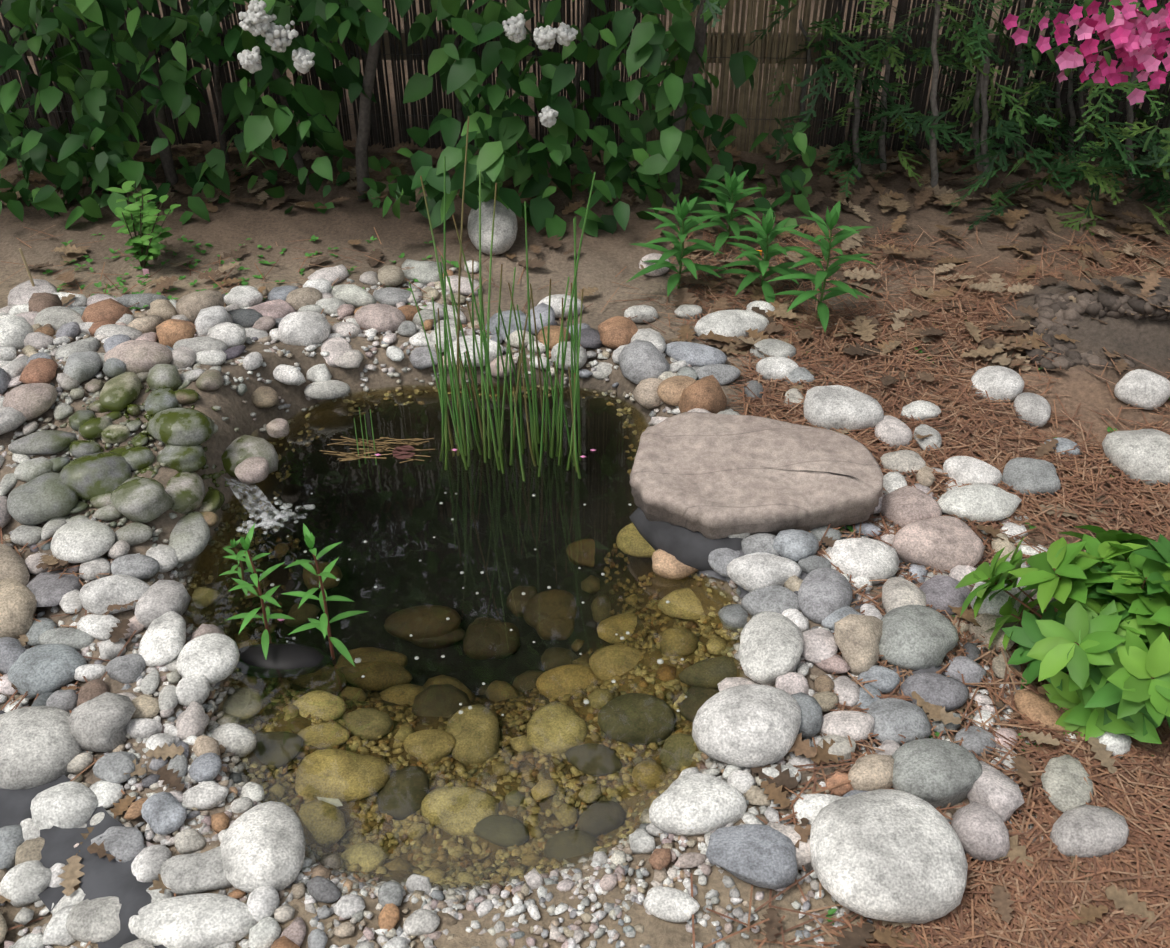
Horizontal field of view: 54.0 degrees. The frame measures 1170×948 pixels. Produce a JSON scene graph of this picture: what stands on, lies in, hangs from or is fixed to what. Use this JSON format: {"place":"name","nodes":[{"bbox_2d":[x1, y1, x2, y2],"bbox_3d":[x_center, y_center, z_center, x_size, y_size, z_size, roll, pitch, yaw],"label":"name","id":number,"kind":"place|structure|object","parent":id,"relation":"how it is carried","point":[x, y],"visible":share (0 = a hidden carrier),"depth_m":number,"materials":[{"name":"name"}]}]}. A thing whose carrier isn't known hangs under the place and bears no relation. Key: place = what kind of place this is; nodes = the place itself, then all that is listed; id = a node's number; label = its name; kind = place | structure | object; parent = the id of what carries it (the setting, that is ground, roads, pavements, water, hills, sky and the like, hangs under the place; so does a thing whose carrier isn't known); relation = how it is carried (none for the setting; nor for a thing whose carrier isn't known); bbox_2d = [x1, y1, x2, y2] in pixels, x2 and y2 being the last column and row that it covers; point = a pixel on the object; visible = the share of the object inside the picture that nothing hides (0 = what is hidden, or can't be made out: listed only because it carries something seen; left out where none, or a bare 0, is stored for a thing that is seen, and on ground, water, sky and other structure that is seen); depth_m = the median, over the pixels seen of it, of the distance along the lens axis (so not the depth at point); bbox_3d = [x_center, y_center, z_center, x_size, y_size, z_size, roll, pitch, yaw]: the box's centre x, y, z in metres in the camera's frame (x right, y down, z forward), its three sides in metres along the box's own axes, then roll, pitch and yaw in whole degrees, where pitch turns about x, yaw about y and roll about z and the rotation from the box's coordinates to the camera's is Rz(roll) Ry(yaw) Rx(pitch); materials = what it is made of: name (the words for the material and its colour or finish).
{"place":"outdoors","nodes":[
{"label":"outdoors","id":0,"kind":"place"},
{"bbox_2d":[0,0,1169,947],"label":"ground","id":1,"kind":"structure","parent":0,"point":[600,261],"depth_m":3.32,"materials":[{"name":"brown soil"}]},
{"bbox_2d":[225,478,314,534],"bbox_3d":[-0.774,0.039,2.581,0.350,0.077,0.166,27,46,30],"label":"water splash","id":2,"kind":"object","parent":1,"relation":"on","point":[264,522],"visible":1,"depth_m":2.53,"materials":[{"name":"white liquid"}]},
{"bbox_2d":[19,248,901,335],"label":"stakes and twigs","id":3,"kind":"object","parent":1,"relation":"on","point":[145,271],"visible":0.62,"depth_m":3.12,"materials":[{"name":"brown wood"}]},
{"bbox_2d":[184,383,742,890],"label":"water","id":4,"kind":"structure","parent":1,"relation":"on","point":[394,765],"depth_m":2.23,"materials":[{"name":"clear liquid"}]},
{"bbox_2d":[277,436,594,620],"bbox_3d":[-0.469,0.060,2.568,0.516,0.001,0.929,27,46,31],"label":"floating plant debris","id":5,"kind":"object","parent":4,"relation":"on","point":[400,451],"visible":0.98,"depth_m":2.72,"materials":[{"name":"brown plant"}]},
{"bbox_2d":[247,492,686,715],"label":"bubbles","id":6,"kind":"object","parent":4,"relation":"on","point":[586,701],"visible":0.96,"depth_m":2.24,"materials":[{"name":"white liquid"}]},
{"bbox_2d":[354,116,595,460],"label":"reeds","id":7,"kind":"object","parent":4,"relation":"in","point":[557,415],"visible":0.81,"depth_m":2.64,"materials":[{"name":"green plant"}]},
{"bbox_2d":[0,507,942,947],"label":"pond liner","id":8,"kind":"object","parent":1,"relation":"on","point":[128,889],"visible":0.31,"depth_m":1.82,"materials":[{"name":"rubber"}]},
{"bbox_2d":[629,412,882,538],"bbox_3d":[0.365,0.005,2.476,0.539,0.103,0.376,1,38,1],"label":"flat rock","id":9,"kind":"object","parent":8,"relation":"on","point":[713,476],"visible":0.98,"depth_m":2.41,"materials":[{"name":"grey stone"}]},
{"bbox_2d":[0,280,1086,947],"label":"gravel","id":10,"kind":"structure","parent":1,"relation":"on","point":[450,904],"depth_m":1.81,"materials":[{"name":"grey gravel"}]},
{"bbox_2d":[3,0,1165,150],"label":"fence frame and siding","id":11,"kind":"object","parent":1,"relation":"on","point":[528,58],"visible":0.1,"depth_m":3.86,"materials":[{"name":"brown wood"}]},
{"bbox_2d":[0,198,1169,947],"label":"rim stones","id":12,"kind":"object","parent":1,"relation":"on","point":[874,848],"visible":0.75,"depth_m":2.13,"materials":[{"name":"grey stone"}]},
{"bbox_2d":[0,0,1169,239],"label":"shrubs","id":13,"kind":"object","parent":1,"relation":"on","point":[464,70],"visible":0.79,"depth_m":3.49,"materials":[{"name":"green plant"}]},
{"bbox_2d":[237,0,1169,127],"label":"blossoms","id":14,"kind":"object","parent":13,"relation":"attached to","point":[1124,35],"visible":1,"depth_m":3.11,"materials":[{"name":"pink plant"}]},
{"bbox_2d":[0,220,1169,947],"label":"pine needles","id":15,"kind":"object","parent":1,"relation":"on","point":[1052,888],"visible":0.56,"depth_m":2.41,"materials":[{"name":"brown plant"}]},
{"bbox_2d":[0,138,1169,947],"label":"leaf litter","id":16,"kind":"object","parent":1,"relation":"on","point":[866,330],"visible":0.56,"depth_m":3.25,"materials":[{"name":"brown plant"}]},
{"bbox_2d":[0,0,1169,157],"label":"reed fence","id":17,"kind":"object","parent":1,"relation":"on","point":[204,128],"visible":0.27,"depth_m":3.91,"materials":[{"name":"brown wicker"}]},
{"bbox_2d":[14,0,1168,208],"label":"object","id":18,"kind":"object","parent":1,"relation":"on","point":[362,167],"visible":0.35,"depth_m":3.69,"materials":[{"name":"brown plant"}]},
{"bbox_2d":[43,170,1169,924],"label":"leafy plants","id":19,"kind":"object","parent":1,"relation":"on","point":[1101,636],"visible":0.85,"depth_m":2.08,"materials":[{"name":"green plant"}]},
{"bbox_2d":[1025,287,1169,371],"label":"soil clods","id":20,"kind":"object","parent":1,"relation":"on","point":[1065,309],"visible":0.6,"depth_m":2.93,"materials":[{"name":"brown soil"}]}
]}

